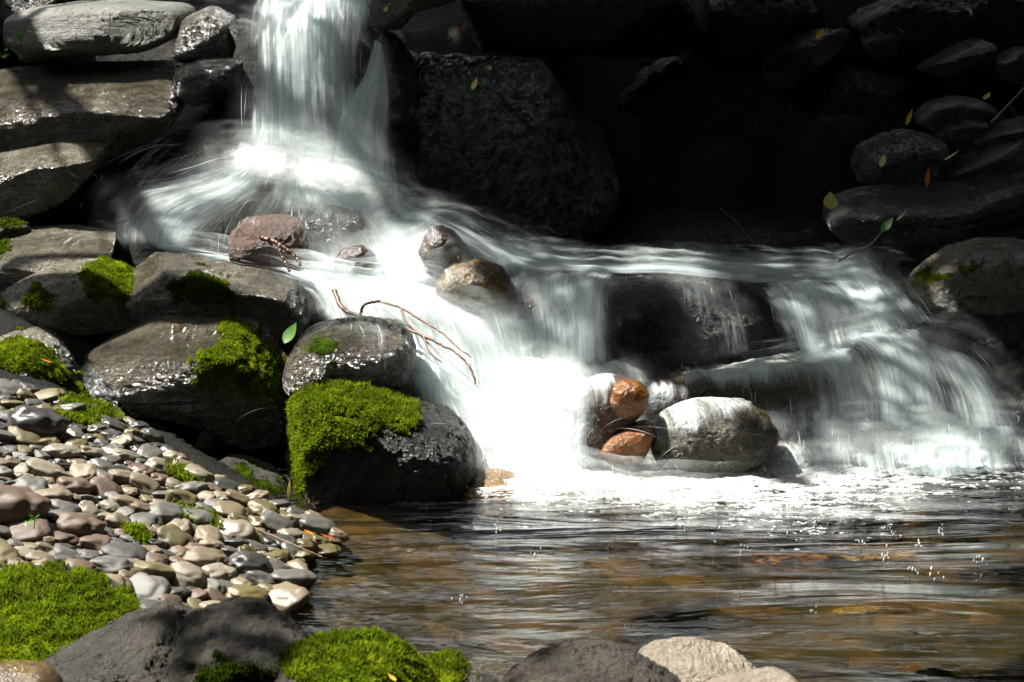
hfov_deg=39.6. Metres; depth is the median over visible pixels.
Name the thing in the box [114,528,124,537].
pebble
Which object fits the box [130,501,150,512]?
pebble
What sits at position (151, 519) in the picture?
pebble
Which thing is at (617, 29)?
rock
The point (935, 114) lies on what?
stone
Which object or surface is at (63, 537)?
pebble
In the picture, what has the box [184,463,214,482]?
pebble
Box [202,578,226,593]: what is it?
pebble
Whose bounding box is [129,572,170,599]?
pebble
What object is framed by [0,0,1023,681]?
ground
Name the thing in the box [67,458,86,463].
pebble
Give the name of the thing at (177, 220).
cascade
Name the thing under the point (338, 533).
pebble
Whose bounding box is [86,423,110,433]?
pebble
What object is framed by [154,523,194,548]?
pebble
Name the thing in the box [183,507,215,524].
pebble
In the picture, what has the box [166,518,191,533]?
pebble
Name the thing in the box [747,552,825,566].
submerged stone
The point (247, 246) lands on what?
boulder
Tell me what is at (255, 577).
pebble
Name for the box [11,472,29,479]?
pebble
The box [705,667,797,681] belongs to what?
stone
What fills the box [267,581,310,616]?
pebble
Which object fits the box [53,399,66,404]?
pebble
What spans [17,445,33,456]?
pebble
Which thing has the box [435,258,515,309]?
boulder
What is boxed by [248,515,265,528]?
pebble
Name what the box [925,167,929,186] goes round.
leaf
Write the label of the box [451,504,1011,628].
splash droplets
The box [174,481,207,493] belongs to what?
pebble
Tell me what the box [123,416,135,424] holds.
pebble
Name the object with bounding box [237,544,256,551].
pebble
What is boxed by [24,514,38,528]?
seedling
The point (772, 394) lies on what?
rock ledge
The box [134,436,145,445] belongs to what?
pebble
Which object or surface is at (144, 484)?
pebble
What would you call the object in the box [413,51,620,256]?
boulder
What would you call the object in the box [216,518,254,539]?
pebble
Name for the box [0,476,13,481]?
pebble
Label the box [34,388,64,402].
pebble
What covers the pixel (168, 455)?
pebble
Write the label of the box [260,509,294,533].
pebble
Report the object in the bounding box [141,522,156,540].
pebble
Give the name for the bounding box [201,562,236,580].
pebble
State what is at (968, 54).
rock
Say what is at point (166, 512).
pebble
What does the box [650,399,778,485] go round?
boulder
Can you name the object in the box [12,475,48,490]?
pebble
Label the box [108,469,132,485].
pebble
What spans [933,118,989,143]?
stone
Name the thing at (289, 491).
leaf
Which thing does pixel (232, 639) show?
rock
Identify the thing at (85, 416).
moss
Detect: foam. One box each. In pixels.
[236,144,397,200]
[442,357,699,517]
[466,452,1023,549]
[762,414,1018,478]
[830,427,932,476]
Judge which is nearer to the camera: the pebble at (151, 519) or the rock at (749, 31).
the pebble at (151, 519)
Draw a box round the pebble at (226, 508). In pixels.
[213,500,249,517]
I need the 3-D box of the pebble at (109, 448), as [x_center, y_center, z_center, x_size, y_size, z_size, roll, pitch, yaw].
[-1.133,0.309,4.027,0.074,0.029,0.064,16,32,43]
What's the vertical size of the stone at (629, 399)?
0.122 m
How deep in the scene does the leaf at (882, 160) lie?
5.87 m
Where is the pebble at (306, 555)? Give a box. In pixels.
[296,550,315,560]
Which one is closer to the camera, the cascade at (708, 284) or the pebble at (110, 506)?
the pebble at (110, 506)
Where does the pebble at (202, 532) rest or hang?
on the gravel
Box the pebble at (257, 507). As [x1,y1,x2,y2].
[247,498,277,515]
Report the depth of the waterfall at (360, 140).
5.82 m
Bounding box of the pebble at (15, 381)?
[12,379,23,384]
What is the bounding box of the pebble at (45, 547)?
[35,542,53,552]
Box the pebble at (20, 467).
[12,462,30,473]
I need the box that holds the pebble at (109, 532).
[104,526,117,537]
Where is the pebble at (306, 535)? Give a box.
[301,531,316,538]
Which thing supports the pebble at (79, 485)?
on the gravel
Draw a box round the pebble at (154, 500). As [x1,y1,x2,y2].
[149,498,165,503]
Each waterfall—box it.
[241,0,369,153]
[335,41,396,185]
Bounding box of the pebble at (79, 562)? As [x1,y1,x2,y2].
[59,558,95,569]
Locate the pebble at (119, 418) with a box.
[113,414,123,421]
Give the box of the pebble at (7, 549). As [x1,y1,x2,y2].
[0,539,20,563]
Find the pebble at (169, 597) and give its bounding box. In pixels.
[156,593,182,601]
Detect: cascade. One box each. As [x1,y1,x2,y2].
[132,149,267,250]
[162,243,539,434]
[218,159,538,280]
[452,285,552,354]
[484,267,610,362]
[626,271,728,328]
[685,328,1023,453]
[767,255,926,350]
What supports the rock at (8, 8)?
on the ground
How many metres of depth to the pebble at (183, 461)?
4.07 m
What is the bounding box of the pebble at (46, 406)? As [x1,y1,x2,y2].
[36,404,55,412]
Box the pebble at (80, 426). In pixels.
[69,423,87,430]
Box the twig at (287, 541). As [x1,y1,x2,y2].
[254,527,322,556]
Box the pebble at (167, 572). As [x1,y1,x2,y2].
[133,561,175,583]
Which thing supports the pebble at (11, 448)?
on the gravel
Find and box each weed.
[0,48,9,61]
[15,27,30,51]
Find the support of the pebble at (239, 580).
on the gravel
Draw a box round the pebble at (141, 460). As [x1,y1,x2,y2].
[134,458,147,463]
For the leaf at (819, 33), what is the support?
on the rock at (792, 61)
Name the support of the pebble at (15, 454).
on the gravel
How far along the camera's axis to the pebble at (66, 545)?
3.37 m
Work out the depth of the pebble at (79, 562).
3.28 m
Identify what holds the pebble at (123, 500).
on the gravel
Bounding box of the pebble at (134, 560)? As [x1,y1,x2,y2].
[127,558,142,565]
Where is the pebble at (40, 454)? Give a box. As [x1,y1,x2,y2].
[34,449,50,459]
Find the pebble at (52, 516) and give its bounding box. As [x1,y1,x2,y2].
[46,507,75,523]
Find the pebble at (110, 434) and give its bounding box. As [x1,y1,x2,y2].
[100,428,121,442]
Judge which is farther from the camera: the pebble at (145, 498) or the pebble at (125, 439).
the pebble at (125, 439)
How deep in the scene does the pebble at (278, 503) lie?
3.99 m
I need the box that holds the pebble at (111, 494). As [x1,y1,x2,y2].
[104,491,119,499]
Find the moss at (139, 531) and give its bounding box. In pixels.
[120,520,152,544]
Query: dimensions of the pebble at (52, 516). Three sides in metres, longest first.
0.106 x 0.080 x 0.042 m
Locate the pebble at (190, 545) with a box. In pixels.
[184,542,207,548]
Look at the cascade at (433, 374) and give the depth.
5.04 m
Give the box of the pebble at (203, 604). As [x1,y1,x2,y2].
[199,600,220,607]
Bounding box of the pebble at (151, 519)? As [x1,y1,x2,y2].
[129,512,163,525]
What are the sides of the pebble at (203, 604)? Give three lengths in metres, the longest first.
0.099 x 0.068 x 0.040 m
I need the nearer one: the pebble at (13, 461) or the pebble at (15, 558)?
the pebble at (15, 558)
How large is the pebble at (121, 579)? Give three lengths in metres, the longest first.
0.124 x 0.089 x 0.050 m
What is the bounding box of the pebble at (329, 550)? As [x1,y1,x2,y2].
[317,543,341,557]
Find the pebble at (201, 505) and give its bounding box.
[194,501,216,512]
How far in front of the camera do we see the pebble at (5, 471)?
3.66 m
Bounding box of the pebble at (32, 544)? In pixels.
[22,542,36,549]
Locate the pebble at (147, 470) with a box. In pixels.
[128,463,154,476]
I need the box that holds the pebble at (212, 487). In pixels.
[205,482,222,491]
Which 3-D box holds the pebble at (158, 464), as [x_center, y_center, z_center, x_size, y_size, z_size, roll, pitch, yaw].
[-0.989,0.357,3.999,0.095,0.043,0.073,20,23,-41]
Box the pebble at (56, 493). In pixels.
[34,488,72,507]
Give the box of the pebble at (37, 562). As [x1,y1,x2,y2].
[31,558,53,564]
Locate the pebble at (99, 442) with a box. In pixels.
[93,437,110,447]
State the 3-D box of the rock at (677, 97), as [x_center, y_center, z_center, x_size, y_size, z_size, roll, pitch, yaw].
[1.102,-0.931,7.058,1.224,0.946,0.648,0,11,0]
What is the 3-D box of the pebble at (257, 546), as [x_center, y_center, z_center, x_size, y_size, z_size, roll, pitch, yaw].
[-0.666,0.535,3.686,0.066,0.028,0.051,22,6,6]
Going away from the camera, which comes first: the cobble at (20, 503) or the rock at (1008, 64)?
the cobble at (20, 503)
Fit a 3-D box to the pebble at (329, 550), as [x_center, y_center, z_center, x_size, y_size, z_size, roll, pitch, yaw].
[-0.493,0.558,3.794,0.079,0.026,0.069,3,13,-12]
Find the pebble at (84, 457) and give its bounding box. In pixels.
[79,454,88,460]
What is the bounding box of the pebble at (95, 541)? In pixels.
[79,533,112,550]
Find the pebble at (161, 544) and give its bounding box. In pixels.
[146,539,167,548]
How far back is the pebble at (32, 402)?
4.19 m
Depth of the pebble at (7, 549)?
3.25 m
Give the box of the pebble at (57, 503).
[50,498,81,512]
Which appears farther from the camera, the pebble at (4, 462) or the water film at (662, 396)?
the water film at (662, 396)
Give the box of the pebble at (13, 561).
[6,560,26,565]
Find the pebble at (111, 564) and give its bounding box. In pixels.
[90,555,132,573]
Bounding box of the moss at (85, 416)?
[52,401,105,429]
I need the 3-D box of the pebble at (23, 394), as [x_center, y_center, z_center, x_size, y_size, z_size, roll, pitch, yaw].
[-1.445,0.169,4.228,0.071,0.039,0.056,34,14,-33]
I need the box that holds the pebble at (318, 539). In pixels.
[312,534,331,544]
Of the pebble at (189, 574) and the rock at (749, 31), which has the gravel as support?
the pebble at (189, 574)
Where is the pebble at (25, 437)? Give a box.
[8,426,42,445]
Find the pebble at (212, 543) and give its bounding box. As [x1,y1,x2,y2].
[199,538,224,549]
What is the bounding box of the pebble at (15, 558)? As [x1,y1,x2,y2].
[7,556,23,561]
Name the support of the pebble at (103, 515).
on the gravel
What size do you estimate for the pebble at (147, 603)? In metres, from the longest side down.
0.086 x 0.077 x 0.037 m
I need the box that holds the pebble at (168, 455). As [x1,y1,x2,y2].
[163,450,187,462]
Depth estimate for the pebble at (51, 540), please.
3.37 m
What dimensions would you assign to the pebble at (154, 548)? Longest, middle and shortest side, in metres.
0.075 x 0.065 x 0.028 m
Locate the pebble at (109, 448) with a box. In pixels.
[101,443,124,454]
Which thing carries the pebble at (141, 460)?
on the gravel
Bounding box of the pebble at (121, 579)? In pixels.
[106,573,132,586]
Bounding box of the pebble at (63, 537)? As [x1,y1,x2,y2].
[50,531,79,545]
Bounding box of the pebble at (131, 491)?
[122,487,137,496]
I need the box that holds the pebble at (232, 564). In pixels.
[227,559,236,569]
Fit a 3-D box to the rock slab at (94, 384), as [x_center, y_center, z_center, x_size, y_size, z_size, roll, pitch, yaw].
[-1.355,0.168,4.848,0.251,0.278,0.247,0,11,0]
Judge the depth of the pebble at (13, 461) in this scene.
3.74 m
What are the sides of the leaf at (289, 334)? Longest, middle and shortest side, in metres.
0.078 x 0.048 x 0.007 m
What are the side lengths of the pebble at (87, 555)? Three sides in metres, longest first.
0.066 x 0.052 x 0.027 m
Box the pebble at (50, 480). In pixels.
[43,477,55,483]
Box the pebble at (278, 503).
[269,499,290,507]
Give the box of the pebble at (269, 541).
[263,533,296,548]
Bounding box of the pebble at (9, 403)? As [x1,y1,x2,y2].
[1,399,26,407]
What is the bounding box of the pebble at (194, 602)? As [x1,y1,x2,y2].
[187,597,201,608]
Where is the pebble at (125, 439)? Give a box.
[110,433,133,447]
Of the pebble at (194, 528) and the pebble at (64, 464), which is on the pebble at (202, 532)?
the pebble at (194, 528)
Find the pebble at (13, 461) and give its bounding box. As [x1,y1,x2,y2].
[5,455,21,468]
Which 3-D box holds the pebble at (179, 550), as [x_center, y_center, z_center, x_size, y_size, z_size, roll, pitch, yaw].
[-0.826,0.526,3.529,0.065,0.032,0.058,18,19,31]
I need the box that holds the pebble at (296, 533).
[276,528,302,538]
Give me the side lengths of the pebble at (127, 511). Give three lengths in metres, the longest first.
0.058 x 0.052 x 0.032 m
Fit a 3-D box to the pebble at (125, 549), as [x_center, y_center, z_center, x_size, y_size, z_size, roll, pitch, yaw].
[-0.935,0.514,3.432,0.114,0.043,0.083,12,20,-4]
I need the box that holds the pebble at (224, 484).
[213,477,239,491]
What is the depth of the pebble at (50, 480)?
3.69 m
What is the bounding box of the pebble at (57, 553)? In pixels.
[48,546,85,562]
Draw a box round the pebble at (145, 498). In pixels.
[138,494,153,502]
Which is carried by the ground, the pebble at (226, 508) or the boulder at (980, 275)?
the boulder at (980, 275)
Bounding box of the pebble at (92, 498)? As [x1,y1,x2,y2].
[79,494,99,503]
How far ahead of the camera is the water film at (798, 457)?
4.51 m
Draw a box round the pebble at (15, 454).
[11,451,27,458]
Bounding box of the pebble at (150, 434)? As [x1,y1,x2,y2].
[140,427,164,443]
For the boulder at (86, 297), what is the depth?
4.88 m
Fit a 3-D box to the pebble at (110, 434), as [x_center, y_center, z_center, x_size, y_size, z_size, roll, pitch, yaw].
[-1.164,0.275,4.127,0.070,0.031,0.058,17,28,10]
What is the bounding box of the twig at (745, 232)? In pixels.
[720,208,758,263]
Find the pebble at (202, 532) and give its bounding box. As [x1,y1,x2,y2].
[194,525,223,542]
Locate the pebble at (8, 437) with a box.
[0,429,15,444]
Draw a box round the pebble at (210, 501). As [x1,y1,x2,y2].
[203,498,220,505]
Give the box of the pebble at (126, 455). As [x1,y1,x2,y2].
[112,448,141,461]
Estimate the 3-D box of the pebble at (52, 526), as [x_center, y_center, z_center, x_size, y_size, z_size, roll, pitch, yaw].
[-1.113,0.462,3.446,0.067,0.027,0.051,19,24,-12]
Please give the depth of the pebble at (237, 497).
3.93 m
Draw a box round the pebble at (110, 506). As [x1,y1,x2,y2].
[99,499,120,512]
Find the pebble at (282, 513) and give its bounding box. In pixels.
[278,511,289,515]
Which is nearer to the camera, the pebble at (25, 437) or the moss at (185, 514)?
the moss at (185, 514)
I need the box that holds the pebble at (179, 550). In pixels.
[169,545,189,557]
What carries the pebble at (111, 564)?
on the gravel
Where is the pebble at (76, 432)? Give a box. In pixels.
[65,426,84,438]
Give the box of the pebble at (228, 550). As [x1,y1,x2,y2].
[220,546,237,555]
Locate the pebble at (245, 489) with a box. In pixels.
[238,484,256,494]
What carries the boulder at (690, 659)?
on the ground
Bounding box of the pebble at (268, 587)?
[256,583,272,592]
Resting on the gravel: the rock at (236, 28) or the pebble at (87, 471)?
the pebble at (87, 471)
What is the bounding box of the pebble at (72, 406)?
[54,403,85,414]
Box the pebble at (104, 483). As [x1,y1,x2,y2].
[90,474,122,501]
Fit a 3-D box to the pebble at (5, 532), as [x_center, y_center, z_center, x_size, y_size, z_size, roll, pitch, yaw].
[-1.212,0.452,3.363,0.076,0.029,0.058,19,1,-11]
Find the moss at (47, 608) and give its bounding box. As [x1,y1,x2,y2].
[0,559,141,661]
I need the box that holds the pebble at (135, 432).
[124,428,143,439]
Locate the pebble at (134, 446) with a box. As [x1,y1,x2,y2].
[127,442,139,451]
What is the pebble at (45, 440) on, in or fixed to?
on the gravel
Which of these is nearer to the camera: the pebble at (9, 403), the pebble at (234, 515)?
the pebble at (234, 515)
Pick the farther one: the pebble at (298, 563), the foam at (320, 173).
the foam at (320, 173)
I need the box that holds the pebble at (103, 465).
[87,458,117,472]
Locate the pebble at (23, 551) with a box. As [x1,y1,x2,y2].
[15,546,34,559]
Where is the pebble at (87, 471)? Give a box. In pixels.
[69,463,96,480]
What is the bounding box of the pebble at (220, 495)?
[213,490,228,500]
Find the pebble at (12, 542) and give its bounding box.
[7,538,24,546]
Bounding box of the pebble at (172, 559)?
[169,556,187,562]
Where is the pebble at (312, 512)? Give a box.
[305,510,321,515]
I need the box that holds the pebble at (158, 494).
[151,490,166,498]
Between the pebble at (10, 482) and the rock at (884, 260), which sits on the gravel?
the pebble at (10, 482)
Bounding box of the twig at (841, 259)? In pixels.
[838,232,881,261]
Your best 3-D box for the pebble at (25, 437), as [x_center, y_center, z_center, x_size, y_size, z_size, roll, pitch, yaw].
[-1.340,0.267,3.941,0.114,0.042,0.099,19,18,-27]
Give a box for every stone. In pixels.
[194,430,233,453]
[333,244,377,274]
[599,420,654,465]
[610,379,648,417]
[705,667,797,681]
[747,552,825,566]
[753,440,823,491]
[803,544,914,562]
[832,601,929,615]
[912,666,953,681]
[914,95,997,130]
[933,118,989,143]
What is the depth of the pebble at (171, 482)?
3.91 m
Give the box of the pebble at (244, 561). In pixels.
[228,550,272,573]
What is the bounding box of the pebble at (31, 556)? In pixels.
[25,550,53,561]
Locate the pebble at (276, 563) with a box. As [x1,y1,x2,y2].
[269,558,288,569]
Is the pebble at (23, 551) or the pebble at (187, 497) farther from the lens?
the pebble at (187, 497)
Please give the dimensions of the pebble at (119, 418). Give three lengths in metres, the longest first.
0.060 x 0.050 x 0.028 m
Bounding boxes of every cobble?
[0,484,51,523]
[6,405,68,436]
[54,512,105,537]
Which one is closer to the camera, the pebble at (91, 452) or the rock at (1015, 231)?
the pebble at (91, 452)
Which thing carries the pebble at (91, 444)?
on the gravel
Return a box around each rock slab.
[0,225,115,282]
[81,348,155,418]
[218,453,288,500]
[822,168,1023,249]
[942,137,1023,180]
[971,116,1023,146]
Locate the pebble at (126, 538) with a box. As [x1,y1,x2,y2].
[119,534,142,544]
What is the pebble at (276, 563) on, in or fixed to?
on the gravel
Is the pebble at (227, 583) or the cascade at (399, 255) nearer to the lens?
the pebble at (227, 583)
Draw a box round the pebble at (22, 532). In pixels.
[6,518,50,542]
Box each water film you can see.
[568,373,615,467]
[646,381,686,410]
[659,397,748,431]
[758,444,813,468]
[829,434,926,475]
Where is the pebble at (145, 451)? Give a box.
[136,444,162,458]
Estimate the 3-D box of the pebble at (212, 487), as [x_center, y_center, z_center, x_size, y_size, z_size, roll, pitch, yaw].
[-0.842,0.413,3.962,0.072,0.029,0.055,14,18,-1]
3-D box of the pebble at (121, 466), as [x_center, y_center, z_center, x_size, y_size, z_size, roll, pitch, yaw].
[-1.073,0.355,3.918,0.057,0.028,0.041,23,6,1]
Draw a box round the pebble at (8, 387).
[0,378,22,395]
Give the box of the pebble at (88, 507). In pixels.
[78,500,101,514]
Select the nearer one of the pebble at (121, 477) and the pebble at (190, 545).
the pebble at (190, 545)
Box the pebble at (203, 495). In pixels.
[195,490,215,500]
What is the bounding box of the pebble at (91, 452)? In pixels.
[80,445,109,458]
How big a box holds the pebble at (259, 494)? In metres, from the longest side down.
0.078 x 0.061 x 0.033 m
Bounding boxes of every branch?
[259,235,301,271]
[332,288,475,383]
[376,299,470,357]
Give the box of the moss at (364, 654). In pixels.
[273,625,438,681]
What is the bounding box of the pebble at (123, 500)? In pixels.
[110,495,139,507]
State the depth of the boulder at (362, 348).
4.54 m
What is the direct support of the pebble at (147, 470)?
on the gravel
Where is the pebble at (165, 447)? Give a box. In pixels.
[160,444,173,451]
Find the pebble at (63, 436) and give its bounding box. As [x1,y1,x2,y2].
[59,432,71,442]
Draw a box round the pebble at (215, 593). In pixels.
[204,587,225,601]
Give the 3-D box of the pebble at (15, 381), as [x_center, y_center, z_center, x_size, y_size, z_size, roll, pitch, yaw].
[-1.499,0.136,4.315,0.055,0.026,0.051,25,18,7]
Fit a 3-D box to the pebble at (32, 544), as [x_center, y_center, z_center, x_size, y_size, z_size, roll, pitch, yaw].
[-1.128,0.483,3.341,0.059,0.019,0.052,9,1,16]
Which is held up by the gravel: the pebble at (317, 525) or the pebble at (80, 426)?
the pebble at (317, 525)
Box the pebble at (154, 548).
[142,545,161,552]
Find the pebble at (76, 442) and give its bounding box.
[63,438,87,447]
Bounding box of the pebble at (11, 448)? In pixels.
[2,445,17,451]
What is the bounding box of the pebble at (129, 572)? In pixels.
[118,568,137,577]
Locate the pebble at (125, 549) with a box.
[101,540,146,560]
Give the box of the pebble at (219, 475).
[214,474,226,478]
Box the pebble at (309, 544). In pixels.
[296,538,319,553]
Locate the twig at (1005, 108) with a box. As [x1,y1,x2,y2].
[990,88,1023,123]
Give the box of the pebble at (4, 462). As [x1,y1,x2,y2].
[0,457,9,466]
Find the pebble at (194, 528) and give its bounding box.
[191,523,197,534]
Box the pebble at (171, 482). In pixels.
[164,477,182,488]
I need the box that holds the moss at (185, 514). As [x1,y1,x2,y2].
[163,498,223,528]
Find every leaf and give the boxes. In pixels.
[282,323,295,342]
[282,352,287,361]
[287,480,290,499]
[461,21,465,30]
[465,75,477,97]
[471,78,476,89]
[816,27,823,38]
[823,191,836,208]
[879,155,885,166]
[881,218,892,231]
[905,109,912,124]
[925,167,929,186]
[983,92,989,98]
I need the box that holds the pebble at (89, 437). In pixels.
[81,434,96,441]
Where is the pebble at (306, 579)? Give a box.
[269,568,317,588]
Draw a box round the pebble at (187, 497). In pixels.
[164,489,199,505]
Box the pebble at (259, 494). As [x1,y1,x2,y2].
[246,490,269,499]
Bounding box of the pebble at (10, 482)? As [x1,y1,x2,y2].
[5,480,15,484]
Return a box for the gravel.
[0,401,336,603]
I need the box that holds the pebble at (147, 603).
[138,599,162,607]
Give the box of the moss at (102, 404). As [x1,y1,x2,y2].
[58,391,126,419]
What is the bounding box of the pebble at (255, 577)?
[243,570,277,585]
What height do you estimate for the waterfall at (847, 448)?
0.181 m
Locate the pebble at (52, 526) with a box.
[48,522,58,532]
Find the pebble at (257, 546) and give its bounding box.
[247,539,267,550]
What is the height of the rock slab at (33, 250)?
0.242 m
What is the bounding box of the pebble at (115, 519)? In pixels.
[105,511,130,528]
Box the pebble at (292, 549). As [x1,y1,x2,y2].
[280,540,300,554]
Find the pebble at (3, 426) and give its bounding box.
[0,421,7,430]
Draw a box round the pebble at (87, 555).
[77,549,100,560]
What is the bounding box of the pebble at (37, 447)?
[29,444,43,449]
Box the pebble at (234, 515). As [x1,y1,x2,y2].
[227,512,249,521]
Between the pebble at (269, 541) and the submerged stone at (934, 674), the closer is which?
the submerged stone at (934, 674)
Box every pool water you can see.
[185,441,1023,670]
[489,241,873,282]
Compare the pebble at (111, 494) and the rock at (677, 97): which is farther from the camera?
the rock at (677, 97)
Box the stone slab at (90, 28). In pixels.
[3,0,196,62]
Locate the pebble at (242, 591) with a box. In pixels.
[225,584,267,599]
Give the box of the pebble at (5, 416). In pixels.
[0,409,13,422]
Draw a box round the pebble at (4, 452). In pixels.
[0,446,11,457]
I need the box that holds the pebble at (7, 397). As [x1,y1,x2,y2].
[0,394,13,399]
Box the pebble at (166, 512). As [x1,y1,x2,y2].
[149,500,184,523]
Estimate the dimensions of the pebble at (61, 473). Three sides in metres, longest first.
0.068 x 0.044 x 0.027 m
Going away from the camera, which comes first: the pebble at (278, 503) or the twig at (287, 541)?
the twig at (287, 541)
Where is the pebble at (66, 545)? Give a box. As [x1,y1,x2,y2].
[53,543,76,549]
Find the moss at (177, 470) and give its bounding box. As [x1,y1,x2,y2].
[165,458,204,482]
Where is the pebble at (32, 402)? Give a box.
[24,398,44,406]
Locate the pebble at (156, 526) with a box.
[152,524,160,529]
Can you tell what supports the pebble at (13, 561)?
on the gravel
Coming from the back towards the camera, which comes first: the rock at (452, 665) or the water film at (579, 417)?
the water film at (579, 417)
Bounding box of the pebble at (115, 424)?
[100,416,128,432]
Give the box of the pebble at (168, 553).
[160,548,176,562]
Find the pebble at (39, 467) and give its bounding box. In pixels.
[25,457,64,479]
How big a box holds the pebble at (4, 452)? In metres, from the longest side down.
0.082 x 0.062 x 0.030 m
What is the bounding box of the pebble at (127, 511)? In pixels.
[117,506,135,516]
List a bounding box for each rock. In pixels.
[0,0,85,63]
[0,140,109,219]
[0,216,29,239]
[0,659,62,681]
[42,597,308,681]
[63,133,196,208]
[88,313,289,448]
[156,418,288,454]
[171,57,243,106]
[172,6,235,63]
[227,18,398,51]
[363,0,456,30]
[423,647,502,681]
[449,467,527,519]
[456,0,711,58]
[574,274,772,366]
[609,208,836,280]
[616,56,810,146]
[692,0,818,63]
[758,28,848,92]
[816,65,922,133]
[846,0,1023,60]
[848,340,987,410]
[850,128,952,185]
[861,32,901,61]
[866,248,913,293]
[911,221,1023,259]
[916,38,996,76]
[987,355,1023,435]
[992,46,1023,86]
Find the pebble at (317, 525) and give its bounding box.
[299,513,336,535]
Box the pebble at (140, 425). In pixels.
[129,421,149,429]
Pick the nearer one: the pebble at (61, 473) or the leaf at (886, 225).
the pebble at (61, 473)
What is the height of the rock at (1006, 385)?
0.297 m
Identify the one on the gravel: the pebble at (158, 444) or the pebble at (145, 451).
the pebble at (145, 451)
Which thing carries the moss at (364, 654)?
on the ground
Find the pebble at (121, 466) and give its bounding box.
[115,464,131,470]
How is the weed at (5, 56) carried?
on the rock ledge at (119, 108)
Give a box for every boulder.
[0,254,134,335]
[0,326,89,398]
[228,214,325,283]
[282,316,416,398]
[283,377,476,519]
[299,205,371,265]
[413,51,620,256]
[418,225,473,275]
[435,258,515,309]
[502,639,680,681]
[574,375,643,469]
[638,637,756,681]
[642,378,692,422]
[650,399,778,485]
[904,237,1023,314]
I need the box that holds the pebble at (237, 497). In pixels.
[225,489,251,506]
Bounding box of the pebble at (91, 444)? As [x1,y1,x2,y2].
[87,442,97,447]
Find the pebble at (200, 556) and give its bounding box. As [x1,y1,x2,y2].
[183,546,229,567]
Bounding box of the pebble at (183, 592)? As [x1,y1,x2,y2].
[169,587,191,599]
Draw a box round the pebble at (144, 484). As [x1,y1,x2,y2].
[128,472,160,494]
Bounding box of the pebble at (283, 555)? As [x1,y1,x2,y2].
[266,549,289,562]
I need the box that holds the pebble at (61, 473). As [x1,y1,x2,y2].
[55,469,73,476]
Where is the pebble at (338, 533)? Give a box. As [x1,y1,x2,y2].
[325,527,348,541]
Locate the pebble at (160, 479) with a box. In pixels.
[150,472,169,485]
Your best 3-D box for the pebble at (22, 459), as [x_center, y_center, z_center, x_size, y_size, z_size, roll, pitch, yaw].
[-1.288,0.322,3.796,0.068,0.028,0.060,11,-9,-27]
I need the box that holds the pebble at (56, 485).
[48,483,58,487]
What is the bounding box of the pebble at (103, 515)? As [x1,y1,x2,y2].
[97,512,108,520]
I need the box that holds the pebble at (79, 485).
[56,476,96,494]
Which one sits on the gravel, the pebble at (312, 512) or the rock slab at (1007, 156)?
the pebble at (312, 512)
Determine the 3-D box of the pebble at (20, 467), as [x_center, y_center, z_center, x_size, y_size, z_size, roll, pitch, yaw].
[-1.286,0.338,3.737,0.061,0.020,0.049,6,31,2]
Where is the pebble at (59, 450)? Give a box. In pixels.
[41,443,80,459]
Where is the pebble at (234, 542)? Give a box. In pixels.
[224,538,248,547]
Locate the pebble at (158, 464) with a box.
[144,456,171,476]
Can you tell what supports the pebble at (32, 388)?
on the ground
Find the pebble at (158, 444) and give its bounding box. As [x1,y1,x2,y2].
[145,442,164,447]
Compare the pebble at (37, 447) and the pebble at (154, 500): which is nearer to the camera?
the pebble at (154, 500)
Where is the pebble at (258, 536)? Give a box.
[250,530,266,544]
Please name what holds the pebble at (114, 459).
on the gravel
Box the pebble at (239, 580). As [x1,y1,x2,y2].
[229,576,252,585]
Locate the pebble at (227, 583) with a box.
[219,579,233,591]
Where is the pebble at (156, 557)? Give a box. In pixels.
[145,551,168,564]
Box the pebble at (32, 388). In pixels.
[19,382,39,393]
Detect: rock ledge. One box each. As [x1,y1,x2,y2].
[0,60,185,160]
[125,252,314,342]
[668,354,879,416]
[904,307,1023,384]
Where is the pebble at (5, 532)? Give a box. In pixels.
[0,525,11,538]
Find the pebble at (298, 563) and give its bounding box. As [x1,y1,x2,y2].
[288,559,308,569]
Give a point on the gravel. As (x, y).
(3, 443)
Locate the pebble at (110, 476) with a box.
[97,469,114,480]
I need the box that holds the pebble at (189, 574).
[170,561,209,588]
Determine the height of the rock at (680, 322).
0.416 m
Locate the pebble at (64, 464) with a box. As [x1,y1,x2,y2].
[52,458,71,470]
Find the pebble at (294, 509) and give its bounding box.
[286,505,304,514]
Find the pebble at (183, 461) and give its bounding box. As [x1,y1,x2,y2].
[172,458,190,464]
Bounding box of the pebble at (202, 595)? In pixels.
[183,588,208,601]
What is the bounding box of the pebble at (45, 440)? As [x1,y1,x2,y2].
[39,435,60,445]
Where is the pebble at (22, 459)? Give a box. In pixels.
[18,456,32,462]
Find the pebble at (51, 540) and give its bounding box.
[35,535,57,545]
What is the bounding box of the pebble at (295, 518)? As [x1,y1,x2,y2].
[285,513,302,527]
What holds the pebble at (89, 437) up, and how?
on the gravel
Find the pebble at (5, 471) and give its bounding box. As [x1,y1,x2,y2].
[0,465,13,477]
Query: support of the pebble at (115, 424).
on the gravel
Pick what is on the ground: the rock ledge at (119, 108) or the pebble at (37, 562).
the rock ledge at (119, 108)
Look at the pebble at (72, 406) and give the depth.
4.18 m
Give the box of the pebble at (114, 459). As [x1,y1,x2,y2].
[100,455,121,464]
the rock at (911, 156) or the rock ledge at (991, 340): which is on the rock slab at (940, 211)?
the rock at (911, 156)
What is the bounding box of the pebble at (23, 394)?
[17,388,37,401]
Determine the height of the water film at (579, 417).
0.385 m
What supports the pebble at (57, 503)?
on the gravel
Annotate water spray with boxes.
[436,386,719,529]
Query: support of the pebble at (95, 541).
on the gravel
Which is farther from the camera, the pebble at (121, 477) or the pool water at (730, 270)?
the pool water at (730, 270)

